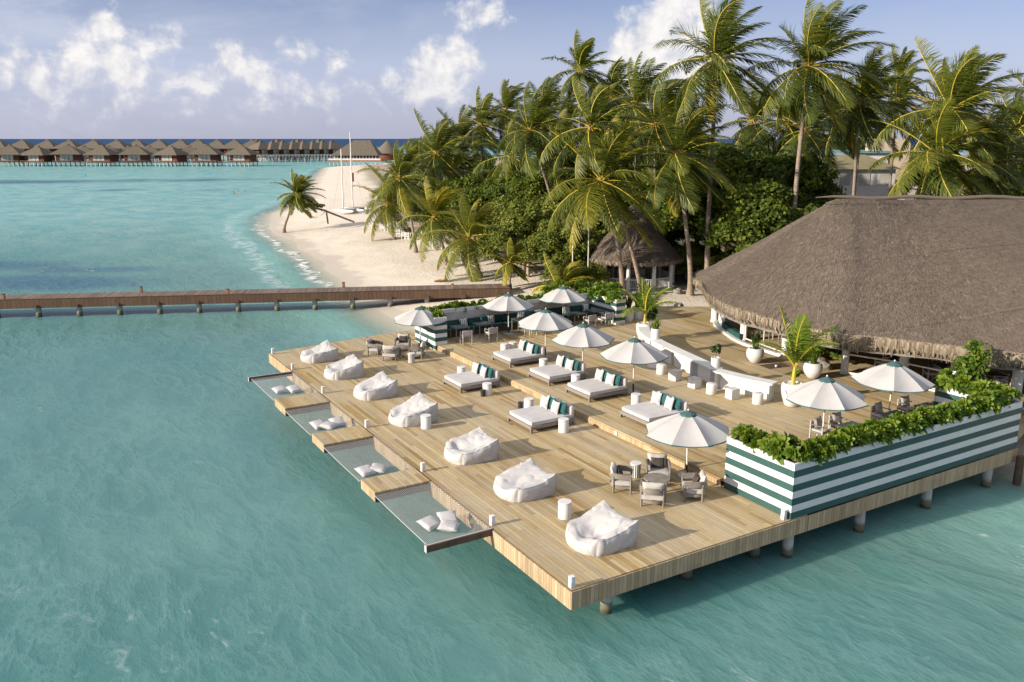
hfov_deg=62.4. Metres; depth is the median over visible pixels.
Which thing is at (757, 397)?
round stool
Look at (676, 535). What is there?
deck
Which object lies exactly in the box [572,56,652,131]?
palm tree
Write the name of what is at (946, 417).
hedge plant
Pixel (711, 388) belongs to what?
round stool
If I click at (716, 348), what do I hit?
pot shrub
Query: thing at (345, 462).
hammock net
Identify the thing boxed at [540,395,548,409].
cushion
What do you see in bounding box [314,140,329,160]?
overwater villa
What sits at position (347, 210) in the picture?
catamaran
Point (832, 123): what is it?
palm tree
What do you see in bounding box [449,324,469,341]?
dining table
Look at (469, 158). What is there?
palm tree
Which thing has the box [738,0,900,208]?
palm tree
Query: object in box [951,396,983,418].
hedge plant
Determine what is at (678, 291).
rock
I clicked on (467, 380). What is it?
daybed
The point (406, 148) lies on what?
palm tree
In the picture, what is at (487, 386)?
side table
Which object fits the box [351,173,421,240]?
palm tree
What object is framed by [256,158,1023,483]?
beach
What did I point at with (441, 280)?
driftwood
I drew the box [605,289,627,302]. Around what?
hedge plant
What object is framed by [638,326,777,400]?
bar counter
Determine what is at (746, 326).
window frame
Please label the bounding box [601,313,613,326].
dining chair
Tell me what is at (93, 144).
overwater villa
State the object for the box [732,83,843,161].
palm tree
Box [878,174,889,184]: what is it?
window
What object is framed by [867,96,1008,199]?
palm tree
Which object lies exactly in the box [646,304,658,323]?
pot shrub
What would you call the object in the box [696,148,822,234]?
broadleaf tree
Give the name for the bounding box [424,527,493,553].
outrigger beam
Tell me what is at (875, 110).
palm tree
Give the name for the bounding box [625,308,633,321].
tall pot
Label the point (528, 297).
hedge plant
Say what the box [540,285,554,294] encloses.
hedge plant
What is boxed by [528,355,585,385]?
daybed
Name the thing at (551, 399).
cushion
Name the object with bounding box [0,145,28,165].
overwater villa
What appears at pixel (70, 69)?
sky
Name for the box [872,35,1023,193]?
palm tree
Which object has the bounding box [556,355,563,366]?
cushion
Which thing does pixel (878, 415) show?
dining chair
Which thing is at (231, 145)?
overwater villa
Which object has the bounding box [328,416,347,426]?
pillow
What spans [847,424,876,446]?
hedge plant
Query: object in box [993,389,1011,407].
hedge plant
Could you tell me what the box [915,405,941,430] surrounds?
hedge plant
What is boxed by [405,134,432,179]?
palm tree
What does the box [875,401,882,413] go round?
pillow
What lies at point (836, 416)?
pillow
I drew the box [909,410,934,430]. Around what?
hedge plant
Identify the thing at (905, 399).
pillow
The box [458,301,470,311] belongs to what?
hedge plant
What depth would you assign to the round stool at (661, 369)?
39.47 m
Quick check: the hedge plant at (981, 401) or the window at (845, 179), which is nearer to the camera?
the hedge plant at (981, 401)
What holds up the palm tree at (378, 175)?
on the beach
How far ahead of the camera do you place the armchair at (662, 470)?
27.86 m
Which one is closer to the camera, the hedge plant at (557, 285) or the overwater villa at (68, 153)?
the hedge plant at (557, 285)
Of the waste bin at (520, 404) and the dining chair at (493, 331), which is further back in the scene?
the dining chair at (493, 331)
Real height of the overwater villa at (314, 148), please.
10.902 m
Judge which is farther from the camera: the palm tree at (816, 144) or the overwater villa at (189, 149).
the overwater villa at (189, 149)
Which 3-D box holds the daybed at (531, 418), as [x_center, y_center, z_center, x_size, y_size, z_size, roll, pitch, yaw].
[1.153,2.872,33.526,2.050,0.780,1.794,-8,16,-30]
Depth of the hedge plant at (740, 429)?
26.58 m
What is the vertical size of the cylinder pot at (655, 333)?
0.528 m
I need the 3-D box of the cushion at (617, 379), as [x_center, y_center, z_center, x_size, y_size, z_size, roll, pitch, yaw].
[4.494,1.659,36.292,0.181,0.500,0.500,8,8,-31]
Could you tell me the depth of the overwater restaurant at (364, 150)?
386.65 m
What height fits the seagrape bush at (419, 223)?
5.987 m
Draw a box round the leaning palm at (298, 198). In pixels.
[271,168,325,232]
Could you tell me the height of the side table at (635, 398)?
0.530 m
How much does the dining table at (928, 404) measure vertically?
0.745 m
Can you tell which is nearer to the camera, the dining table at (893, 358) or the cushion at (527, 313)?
the dining table at (893, 358)
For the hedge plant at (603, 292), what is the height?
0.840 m
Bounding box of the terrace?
[437,306,1023,485]
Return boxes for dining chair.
[460,330,472,345]
[485,327,497,341]
[583,315,595,327]
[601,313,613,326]
[809,420,830,437]
[827,415,850,434]
[870,405,891,419]
[874,356,892,366]
[897,398,917,412]
[922,364,940,380]
[994,376,1010,385]
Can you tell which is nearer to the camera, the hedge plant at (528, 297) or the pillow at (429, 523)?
the pillow at (429, 523)
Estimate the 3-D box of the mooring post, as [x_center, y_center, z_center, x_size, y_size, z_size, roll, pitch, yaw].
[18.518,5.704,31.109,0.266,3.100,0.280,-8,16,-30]
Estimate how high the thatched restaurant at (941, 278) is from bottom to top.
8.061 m
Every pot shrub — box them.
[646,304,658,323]
[710,343,721,357]
[789,368,801,376]
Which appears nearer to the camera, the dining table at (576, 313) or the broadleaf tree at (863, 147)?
the dining table at (576, 313)
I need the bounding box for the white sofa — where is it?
[617,269,646,280]
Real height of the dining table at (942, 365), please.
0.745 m
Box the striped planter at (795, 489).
[724,386,1022,519]
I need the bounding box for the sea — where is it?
[0,139,1023,681]
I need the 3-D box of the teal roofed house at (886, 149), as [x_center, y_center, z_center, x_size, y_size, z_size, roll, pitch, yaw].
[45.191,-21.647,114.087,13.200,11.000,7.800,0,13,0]
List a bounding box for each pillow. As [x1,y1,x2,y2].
[271,386,288,393]
[286,384,302,393]
[308,419,323,429]
[319,421,337,429]
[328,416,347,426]
[354,464,376,476]
[370,463,387,473]
[416,515,439,531]
[436,510,457,522]
[437,519,459,532]
[814,415,821,428]
[832,411,841,423]
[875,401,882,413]
[901,395,909,406]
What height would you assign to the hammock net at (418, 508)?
0.160 m
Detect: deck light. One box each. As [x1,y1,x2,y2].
[365,419,368,427]
[420,462,424,471]
[489,514,494,525]
[568,574,574,588]
[780,509,786,519]
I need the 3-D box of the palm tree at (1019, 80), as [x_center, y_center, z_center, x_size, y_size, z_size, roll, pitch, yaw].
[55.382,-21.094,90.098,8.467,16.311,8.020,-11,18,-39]
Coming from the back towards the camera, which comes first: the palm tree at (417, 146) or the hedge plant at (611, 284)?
the palm tree at (417, 146)
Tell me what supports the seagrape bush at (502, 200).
on the beach
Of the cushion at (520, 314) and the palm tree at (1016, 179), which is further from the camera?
the palm tree at (1016, 179)
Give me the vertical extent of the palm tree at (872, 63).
17.916 m
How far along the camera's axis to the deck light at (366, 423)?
32.98 m
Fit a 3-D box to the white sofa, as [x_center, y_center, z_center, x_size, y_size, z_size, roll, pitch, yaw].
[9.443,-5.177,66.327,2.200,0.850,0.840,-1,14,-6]
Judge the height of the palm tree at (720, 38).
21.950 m
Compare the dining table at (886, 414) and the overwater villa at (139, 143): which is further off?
the overwater villa at (139, 143)
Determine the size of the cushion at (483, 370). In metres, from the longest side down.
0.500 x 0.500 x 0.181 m
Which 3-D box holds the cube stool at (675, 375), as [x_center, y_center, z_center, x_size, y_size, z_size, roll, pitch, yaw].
[7.455,1.560,38.612,0.440,0.450,0.440,-11,17,-37]
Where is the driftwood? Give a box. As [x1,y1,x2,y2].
[434,278,447,281]
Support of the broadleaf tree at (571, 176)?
on the beach
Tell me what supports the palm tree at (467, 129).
on the beach
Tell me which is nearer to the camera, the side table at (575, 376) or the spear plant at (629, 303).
the side table at (575, 376)
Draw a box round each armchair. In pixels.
[366,337,382,356]
[382,345,399,361]
[394,333,410,351]
[410,341,424,359]
[609,461,632,494]
[639,479,666,508]
[645,453,671,483]
[681,469,706,501]
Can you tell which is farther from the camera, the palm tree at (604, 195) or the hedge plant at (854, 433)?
the palm tree at (604, 195)
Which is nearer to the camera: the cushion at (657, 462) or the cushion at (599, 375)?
the cushion at (657, 462)
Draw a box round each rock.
[673,288,682,293]
[818,360,831,370]
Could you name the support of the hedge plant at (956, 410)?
in the striped planter at (795, 489)
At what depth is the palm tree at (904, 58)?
95.02 m
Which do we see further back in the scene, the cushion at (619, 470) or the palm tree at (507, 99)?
the palm tree at (507, 99)
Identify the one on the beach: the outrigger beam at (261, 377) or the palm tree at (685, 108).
the palm tree at (685, 108)
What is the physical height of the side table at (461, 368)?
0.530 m
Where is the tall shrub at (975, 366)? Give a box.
[950,340,995,380]
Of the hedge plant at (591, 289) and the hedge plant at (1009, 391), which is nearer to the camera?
the hedge plant at (1009, 391)
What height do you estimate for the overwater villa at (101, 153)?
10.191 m
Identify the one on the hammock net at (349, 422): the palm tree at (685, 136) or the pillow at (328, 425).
the pillow at (328, 425)
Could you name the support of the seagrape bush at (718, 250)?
on the beach
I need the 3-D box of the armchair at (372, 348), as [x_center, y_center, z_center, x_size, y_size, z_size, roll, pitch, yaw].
[-7.220,0.296,44.135,0.762,0.843,0.834,2,14,9]
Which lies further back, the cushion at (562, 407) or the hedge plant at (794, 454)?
the cushion at (562, 407)
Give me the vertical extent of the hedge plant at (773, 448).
0.881 m
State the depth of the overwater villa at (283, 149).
460.11 m
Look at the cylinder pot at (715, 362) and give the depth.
37.44 m
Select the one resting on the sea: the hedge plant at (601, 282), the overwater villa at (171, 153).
the overwater villa at (171, 153)
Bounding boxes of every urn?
[636,321,652,338]
[781,380,802,406]
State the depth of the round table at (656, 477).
26.72 m
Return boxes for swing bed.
[305,203,354,223]
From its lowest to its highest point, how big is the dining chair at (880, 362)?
0.800 m
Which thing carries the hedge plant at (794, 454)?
in the striped planter at (795, 489)
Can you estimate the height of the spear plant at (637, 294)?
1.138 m
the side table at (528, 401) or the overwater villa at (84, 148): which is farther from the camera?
the overwater villa at (84, 148)
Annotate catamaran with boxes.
[332,149,363,212]
[344,132,368,209]
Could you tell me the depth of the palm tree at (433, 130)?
111.83 m
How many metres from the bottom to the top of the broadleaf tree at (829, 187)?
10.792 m
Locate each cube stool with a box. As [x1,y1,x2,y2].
[647,363,657,368]
[668,369,681,381]
[688,376,701,388]
[725,386,739,399]
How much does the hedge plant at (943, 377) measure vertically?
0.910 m
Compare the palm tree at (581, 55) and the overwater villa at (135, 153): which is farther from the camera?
the overwater villa at (135, 153)
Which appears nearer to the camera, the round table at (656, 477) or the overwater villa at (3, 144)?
the round table at (656, 477)
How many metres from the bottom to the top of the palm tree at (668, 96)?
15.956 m
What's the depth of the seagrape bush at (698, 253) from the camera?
66.54 m
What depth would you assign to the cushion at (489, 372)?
38.24 m
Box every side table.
[420,414,430,429]
[457,365,465,372]
[482,382,491,395]
[501,343,508,349]
[509,341,516,348]
[524,397,533,407]
[539,358,547,365]
[558,417,568,432]
[558,498,571,519]
[571,373,579,381]
[631,393,640,404]
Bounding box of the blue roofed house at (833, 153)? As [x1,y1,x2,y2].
[777,148,845,154]
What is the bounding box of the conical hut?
[378,141,397,159]
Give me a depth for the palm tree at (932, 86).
85.71 m
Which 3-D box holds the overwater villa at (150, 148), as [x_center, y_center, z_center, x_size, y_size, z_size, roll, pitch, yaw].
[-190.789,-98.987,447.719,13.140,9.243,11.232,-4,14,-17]
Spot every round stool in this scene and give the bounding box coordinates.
[656,363,665,374]
[706,382,716,394]
[752,391,763,404]
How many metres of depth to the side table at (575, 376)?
37.52 m
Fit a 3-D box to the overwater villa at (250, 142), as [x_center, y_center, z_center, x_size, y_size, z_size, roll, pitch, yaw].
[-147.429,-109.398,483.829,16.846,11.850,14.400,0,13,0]
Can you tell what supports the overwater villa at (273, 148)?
on the sea
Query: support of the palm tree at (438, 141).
on the beach
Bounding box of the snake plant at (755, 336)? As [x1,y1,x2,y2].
[750,330,761,348]
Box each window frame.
[745,326,781,351]
[848,354,898,373]
[908,363,939,388]
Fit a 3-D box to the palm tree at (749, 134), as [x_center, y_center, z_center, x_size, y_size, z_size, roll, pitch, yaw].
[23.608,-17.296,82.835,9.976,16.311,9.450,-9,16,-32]
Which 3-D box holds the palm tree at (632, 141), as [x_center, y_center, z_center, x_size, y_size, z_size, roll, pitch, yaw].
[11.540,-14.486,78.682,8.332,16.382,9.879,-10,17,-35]
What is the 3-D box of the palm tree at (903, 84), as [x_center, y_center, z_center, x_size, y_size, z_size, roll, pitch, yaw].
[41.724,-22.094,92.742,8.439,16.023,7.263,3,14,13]
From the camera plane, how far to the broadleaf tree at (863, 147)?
124.50 m
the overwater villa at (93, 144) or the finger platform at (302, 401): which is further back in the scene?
the overwater villa at (93, 144)
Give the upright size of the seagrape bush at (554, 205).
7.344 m
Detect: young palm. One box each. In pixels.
[617,277,678,323]
[755,302,841,384]
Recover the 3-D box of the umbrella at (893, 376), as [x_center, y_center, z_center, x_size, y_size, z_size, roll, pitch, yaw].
[14.647,1.938,32.620,2.861,2.520,2.863,2,14,5]
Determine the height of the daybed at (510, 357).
0.780 m
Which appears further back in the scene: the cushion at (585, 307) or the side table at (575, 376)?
the cushion at (585, 307)
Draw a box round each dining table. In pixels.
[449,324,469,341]
[473,321,492,337]
[511,317,530,332]
[567,311,586,326]
[586,308,605,323]
[835,421,858,427]
[881,410,906,419]
[886,356,909,360]
[913,402,936,409]
[927,362,950,368]
[982,371,1011,384]
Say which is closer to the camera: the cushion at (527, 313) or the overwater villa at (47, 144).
the cushion at (527, 313)
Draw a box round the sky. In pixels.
[0,0,1023,156]
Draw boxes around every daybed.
[443,362,499,393]
[492,340,545,367]
[507,395,574,433]
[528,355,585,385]
[565,369,627,402]
[619,391,688,424]
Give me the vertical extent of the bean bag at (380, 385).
0.816 m
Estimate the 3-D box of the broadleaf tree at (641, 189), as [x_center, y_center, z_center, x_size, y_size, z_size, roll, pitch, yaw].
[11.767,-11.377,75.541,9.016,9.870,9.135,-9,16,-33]
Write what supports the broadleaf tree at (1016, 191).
on the beach
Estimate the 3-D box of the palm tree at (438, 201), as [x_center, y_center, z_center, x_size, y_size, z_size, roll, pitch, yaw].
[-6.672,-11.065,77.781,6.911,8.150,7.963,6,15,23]
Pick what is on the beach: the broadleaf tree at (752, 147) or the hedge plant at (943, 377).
the broadleaf tree at (752, 147)
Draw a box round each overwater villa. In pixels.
[0,140,10,148]
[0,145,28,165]
[12,139,34,150]
[20,146,55,165]
[32,139,58,151]
[49,144,85,165]
[51,139,86,160]
[74,145,93,162]
[77,139,104,160]
[83,145,120,165]
[105,139,127,159]
[105,145,120,162]
[118,145,134,162]
[118,145,153,165]
[128,139,148,147]
[144,139,169,159]
[144,145,158,162]
[152,145,188,165]
[164,139,191,159]
[182,139,206,160]
[182,145,195,162]
[188,144,224,165]
[208,139,227,160]
[218,139,242,160]
[223,145,260,165]
[243,139,266,158]
[247,140,281,160]
[263,140,290,160]
[274,140,301,160]
[281,140,312,160]
[294,140,321,160]
[301,140,328,160]
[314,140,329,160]
[320,140,343,159]
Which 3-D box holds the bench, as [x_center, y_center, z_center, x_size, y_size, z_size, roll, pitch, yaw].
[0.364,-1.197,49.260,10.750,0.847,0.673,-8,16,-30]
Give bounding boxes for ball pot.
[746,347,764,362]
[803,361,822,378]
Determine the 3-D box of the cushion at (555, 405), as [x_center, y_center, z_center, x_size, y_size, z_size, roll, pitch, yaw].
[1.706,2.616,33.374,0.181,0.500,0.500,8,8,-30]
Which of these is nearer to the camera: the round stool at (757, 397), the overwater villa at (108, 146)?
the round stool at (757, 397)
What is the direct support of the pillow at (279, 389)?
on the hammock net at (288, 394)
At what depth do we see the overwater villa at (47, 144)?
482.11 m
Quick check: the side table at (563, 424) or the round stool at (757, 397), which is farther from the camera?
the round stool at (757, 397)
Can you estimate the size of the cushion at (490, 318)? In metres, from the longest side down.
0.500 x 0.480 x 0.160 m
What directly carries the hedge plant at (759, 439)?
in the striped planter at (795, 489)
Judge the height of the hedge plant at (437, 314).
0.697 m
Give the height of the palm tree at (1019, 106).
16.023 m
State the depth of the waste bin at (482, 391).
36.97 m
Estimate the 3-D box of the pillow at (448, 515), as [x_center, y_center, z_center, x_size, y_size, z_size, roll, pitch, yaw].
[-1.920,5.261,25.114,0.600,0.286,0.573,-3,14,-13]
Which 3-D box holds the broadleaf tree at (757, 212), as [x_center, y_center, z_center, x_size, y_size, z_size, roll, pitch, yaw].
[18.215,-7.275,60.745,9.032,8.754,8.920,-3,14,-12]
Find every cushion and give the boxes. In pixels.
[399,336,406,341]
[459,318,467,325]
[472,362,478,373]
[478,362,484,372]
[480,315,486,321]
[480,365,486,377]
[486,366,492,377]
[487,315,494,322]
[517,312,523,316]
[518,340,524,350]
[524,310,530,316]
[526,342,533,353]
[532,343,538,353]
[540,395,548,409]
[548,396,555,407]
[551,400,559,414]
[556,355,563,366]
[558,400,566,414]
[562,355,569,365]
[563,306,569,314]
[565,358,573,370]
[572,359,578,370]
[582,304,588,311]
[595,369,603,381]
[602,369,609,380]
[605,373,614,385]
[613,373,620,386]
[617,465,622,473]
[651,391,661,404]
[651,457,664,467]
[660,391,668,404]
[664,396,673,409]
[672,396,681,410]
[692,473,699,481]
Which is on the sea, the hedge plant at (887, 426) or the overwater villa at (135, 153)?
the overwater villa at (135, 153)
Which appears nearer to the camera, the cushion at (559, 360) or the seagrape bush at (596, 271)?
the cushion at (559, 360)
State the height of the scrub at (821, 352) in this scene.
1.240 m
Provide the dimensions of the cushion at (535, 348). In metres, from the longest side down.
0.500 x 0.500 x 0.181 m
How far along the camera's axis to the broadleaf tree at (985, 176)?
100.16 m
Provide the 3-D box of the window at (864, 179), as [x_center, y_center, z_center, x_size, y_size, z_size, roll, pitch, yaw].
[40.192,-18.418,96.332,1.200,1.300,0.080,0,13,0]
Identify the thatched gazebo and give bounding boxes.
[585,204,684,292]
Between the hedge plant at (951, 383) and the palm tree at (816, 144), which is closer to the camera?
the hedge plant at (951, 383)
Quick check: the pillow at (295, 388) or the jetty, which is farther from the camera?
the jetty
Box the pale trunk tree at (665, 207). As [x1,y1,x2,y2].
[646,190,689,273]
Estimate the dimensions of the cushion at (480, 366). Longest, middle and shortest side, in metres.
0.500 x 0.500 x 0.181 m
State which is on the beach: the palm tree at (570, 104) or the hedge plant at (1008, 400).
the palm tree at (570, 104)
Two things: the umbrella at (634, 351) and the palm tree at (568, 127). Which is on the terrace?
the umbrella at (634, 351)
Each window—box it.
[839,174,850,184]
[859,174,869,184]
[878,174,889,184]
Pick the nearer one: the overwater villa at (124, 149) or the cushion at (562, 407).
the cushion at (562, 407)
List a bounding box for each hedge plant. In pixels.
[430,308,446,317]
[438,302,449,309]
[448,300,461,310]
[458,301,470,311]
[469,300,478,308]
[477,298,488,304]
[516,294,526,299]
[525,295,534,299]
[532,293,542,301]
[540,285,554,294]
[553,280,570,288]
[573,279,590,290]
[576,289,585,293]
[587,286,601,298]
[591,287,604,298]
[592,280,607,285]
[597,289,610,300]
[602,284,611,290]
[603,282,622,290]
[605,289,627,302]
[730,423,752,442]
[741,426,767,453]
[754,430,782,450]
[758,431,798,464]
[781,436,814,462]
[798,438,827,465]
[813,435,840,462]
[824,431,848,454]
[834,425,864,450]
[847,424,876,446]
[856,417,888,444]
[873,420,893,446]
[882,415,904,440]
[889,412,915,435]
[897,409,930,435]
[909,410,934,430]
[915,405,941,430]
[926,404,955,425]
[933,368,957,391]
[937,401,962,422]
[944,372,972,389]
[947,401,970,420]
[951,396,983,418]
[954,377,977,393]
[966,396,986,412]
[968,377,995,392]
[968,391,1001,414]
[981,389,1005,412]
[986,384,1004,393]
[993,383,1023,400]
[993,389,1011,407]
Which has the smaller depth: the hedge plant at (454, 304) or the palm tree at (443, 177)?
the hedge plant at (454, 304)
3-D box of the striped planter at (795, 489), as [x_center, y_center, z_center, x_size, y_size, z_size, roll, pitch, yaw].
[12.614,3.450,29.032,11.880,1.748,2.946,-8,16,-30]
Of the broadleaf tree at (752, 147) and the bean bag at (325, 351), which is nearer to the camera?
the bean bag at (325, 351)
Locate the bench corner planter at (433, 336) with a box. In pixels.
[415,293,625,349]
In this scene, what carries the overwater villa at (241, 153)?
on the sea
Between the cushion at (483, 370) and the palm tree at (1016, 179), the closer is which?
the cushion at (483, 370)
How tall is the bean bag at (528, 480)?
0.750 m
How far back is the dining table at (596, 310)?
50.49 m
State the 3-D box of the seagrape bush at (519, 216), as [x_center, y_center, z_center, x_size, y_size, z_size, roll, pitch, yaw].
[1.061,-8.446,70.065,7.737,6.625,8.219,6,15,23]
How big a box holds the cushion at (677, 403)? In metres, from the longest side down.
0.500 x 0.500 x 0.181 m
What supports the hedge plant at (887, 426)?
in the striped planter at (795, 489)
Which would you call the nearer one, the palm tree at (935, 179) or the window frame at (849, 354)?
the window frame at (849, 354)
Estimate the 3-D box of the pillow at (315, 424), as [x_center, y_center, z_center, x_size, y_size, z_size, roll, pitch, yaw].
[-7.614,3.296,33.306,0.600,0.287,0.573,-12,18,-41]
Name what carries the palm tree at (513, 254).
on the beach
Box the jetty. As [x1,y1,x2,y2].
[0,284,509,317]
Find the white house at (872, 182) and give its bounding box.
[819,155,899,196]
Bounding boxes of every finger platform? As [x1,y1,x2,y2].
[275,392,329,415]
[312,425,372,452]
[361,468,429,501]
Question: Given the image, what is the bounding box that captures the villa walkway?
[257,155,336,162]
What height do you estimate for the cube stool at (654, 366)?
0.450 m
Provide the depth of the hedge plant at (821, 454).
25.14 m
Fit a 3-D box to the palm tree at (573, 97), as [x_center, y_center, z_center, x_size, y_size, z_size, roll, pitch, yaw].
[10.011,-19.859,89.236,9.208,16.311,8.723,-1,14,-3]
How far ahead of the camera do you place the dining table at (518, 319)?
48.25 m
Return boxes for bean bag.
[300,340,338,362]
[324,354,363,380]
[353,371,397,400]
[388,392,437,426]
[444,427,498,464]
[493,458,556,502]
[565,500,638,556]
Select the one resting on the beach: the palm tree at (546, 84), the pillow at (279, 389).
the palm tree at (546, 84)
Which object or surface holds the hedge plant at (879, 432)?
in the striped planter at (795, 489)
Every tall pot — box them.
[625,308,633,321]
[632,306,642,319]
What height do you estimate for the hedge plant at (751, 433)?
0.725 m
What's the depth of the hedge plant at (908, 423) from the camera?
27.18 m
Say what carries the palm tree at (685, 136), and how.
on the beach
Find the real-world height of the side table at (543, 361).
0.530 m
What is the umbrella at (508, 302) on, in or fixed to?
on the terrace
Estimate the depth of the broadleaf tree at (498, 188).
79.51 m
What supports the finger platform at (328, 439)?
attached to the deck
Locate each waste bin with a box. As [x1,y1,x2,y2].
[480,389,485,396]
[518,401,522,408]
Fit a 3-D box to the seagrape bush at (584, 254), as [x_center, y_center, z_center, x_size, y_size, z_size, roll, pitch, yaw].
[5.320,-6.282,66.277,5.406,3.960,4.791,-5,14,-20]
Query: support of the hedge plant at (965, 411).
in the striped planter at (795, 489)
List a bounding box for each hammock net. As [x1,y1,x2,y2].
[251,372,314,398]
[284,402,359,434]
[323,437,413,481]
[374,481,488,543]
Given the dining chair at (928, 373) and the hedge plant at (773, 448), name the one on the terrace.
the dining chair at (928, 373)
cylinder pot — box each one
[651,327,660,338]
[711,356,720,367]
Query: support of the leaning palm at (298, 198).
on the beach
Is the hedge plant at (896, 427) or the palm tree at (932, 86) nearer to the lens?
the hedge plant at (896, 427)
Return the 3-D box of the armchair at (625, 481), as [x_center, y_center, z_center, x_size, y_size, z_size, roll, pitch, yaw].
[3.494,4.366,27.159,0.762,0.843,0.834,2,14,9]
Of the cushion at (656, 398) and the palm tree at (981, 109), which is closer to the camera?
the cushion at (656, 398)
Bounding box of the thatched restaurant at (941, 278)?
[692,195,1023,409]
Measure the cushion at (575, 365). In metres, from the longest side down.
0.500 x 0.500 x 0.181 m
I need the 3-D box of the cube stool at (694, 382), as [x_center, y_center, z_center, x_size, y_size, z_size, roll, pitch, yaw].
[8.101,1.837,37.458,0.440,0.450,0.440,-9,16,-34]
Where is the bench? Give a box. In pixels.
[447,304,594,337]
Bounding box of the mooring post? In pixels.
[1012,455,1023,485]
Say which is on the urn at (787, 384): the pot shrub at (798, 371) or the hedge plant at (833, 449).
the pot shrub at (798, 371)
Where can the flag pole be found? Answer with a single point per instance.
(588, 247)
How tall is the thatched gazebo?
6.361 m
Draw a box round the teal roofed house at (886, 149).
[832,139,910,199]
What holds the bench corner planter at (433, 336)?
on the deck
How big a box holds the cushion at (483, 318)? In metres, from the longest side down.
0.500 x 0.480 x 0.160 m
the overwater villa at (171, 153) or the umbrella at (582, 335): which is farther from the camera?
the overwater villa at (171, 153)
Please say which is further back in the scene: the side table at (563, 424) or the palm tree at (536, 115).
the palm tree at (536, 115)
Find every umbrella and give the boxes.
[394,305,445,347]
[482,292,534,334]
[518,308,573,357]
[539,285,586,304]
[551,322,614,374]
[600,336,668,393]
[645,409,728,479]
[785,375,867,426]
[851,360,934,419]
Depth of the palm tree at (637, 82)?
70.96 m
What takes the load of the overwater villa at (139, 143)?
on the sea
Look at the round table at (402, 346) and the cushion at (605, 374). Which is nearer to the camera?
the cushion at (605, 374)
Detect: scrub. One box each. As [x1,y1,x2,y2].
[807,343,825,356]
[826,347,841,363]
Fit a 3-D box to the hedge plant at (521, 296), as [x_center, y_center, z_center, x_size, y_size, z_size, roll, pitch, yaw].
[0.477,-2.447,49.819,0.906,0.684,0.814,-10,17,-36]
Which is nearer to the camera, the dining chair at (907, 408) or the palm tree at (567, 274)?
the dining chair at (907, 408)
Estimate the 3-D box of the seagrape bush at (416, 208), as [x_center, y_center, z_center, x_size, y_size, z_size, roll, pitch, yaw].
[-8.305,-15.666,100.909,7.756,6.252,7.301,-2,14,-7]
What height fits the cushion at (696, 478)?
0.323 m
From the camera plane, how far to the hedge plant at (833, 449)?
25.39 m
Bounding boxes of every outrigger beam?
[248,371,292,381]
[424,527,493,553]
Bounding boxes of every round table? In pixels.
[393,344,407,356]
[644,473,669,483]
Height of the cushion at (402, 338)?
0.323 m
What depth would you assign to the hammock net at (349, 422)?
34.81 m
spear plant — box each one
[625,294,632,308]
[633,290,640,307]
[649,318,661,328]
[810,346,822,363]
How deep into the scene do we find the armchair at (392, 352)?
42.72 m
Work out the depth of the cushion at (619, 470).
26.98 m
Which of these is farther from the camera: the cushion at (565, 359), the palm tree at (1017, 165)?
the palm tree at (1017, 165)
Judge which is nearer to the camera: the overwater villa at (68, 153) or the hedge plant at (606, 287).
the hedge plant at (606, 287)
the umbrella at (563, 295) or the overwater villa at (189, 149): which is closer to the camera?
the umbrella at (563, 295)
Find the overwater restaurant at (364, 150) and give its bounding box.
[327,140,386,165]
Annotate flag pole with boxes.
[587,222,588,281]
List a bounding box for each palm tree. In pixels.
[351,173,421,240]
[356,140,442,251]
[366,162,418,229]
[389,142,424,172]
[390,141,408,167]
[395,176,478,265]
[402,135,426,178]
[404,108,483,235]
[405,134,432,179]
[407,122,487,173]
[414,136,471,186]
[416,139,491,188]
[417,194,515,281]
[424,104,499,170]
[446,85,511,179]
[467,78,530,171]
[473,82,586,193]
[473,114,551,178]
[482,238,537,288]
[501,76,578,143]
[507,109,595,192]
[531,252,594,293]
[539,76,649,293]
[539,90,585,155]
[541,30,620,144]
[543,114,679,295]
[563,79,631,133]
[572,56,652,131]
[580,102,666,177]
[592,51,681,177]
[610,78,710,275]
[612,98,747,295]
[650,0,794,268]
[663,77,715,239]
[703,78,789,154]
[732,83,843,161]
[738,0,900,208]
[757,86,866,176]
[794,70,876,179]
[799,45,923,195]
[824,80,901,195]
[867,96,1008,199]
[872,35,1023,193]
[876,43,934,163]
[876,64,934,195]
[894,76,990,158]
[915,71,985,126]
[920,101,1023,199]
[925,93,999,185]
[962,92,1023,179]
[966,84,1023,170]
[985,128,1023,179]
[997,67,1023,113]
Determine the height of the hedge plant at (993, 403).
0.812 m
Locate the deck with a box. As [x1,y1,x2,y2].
[269,330,1017,614]
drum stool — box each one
[407,352,414,363]
[630,460,641,478]
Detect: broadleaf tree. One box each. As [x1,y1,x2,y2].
[418,178,455,240]
[436,173,490,239]
[456,176,504,250]
[467,154,495,170]
[483,168,528,243]
[504,166,576,201]
[564,167,599,191]
[606,161,669,195]
[611,185,693,270]
[655,142,773,252]
[656,187,739,272]
[683,147,720,176]
[686,141,717,157]
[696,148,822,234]
[701,178,817,254]
[707,141,767,244]
[777,149,846,205]
[824,134,865,149]
[908,149,963,190]
[962,161,1021,199]
[978,180,1023,198]
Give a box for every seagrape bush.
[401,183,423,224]
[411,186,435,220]
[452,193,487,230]
[473,198,565,277]
[479,190,542,265]
[513,188,608,237]
[516,217,597,266]
[539,260,612,285]
[550,235,597,264]
[575,190,667,273]
[651,241,715,279]
[692,243,735,267]
[700,251,734,269]

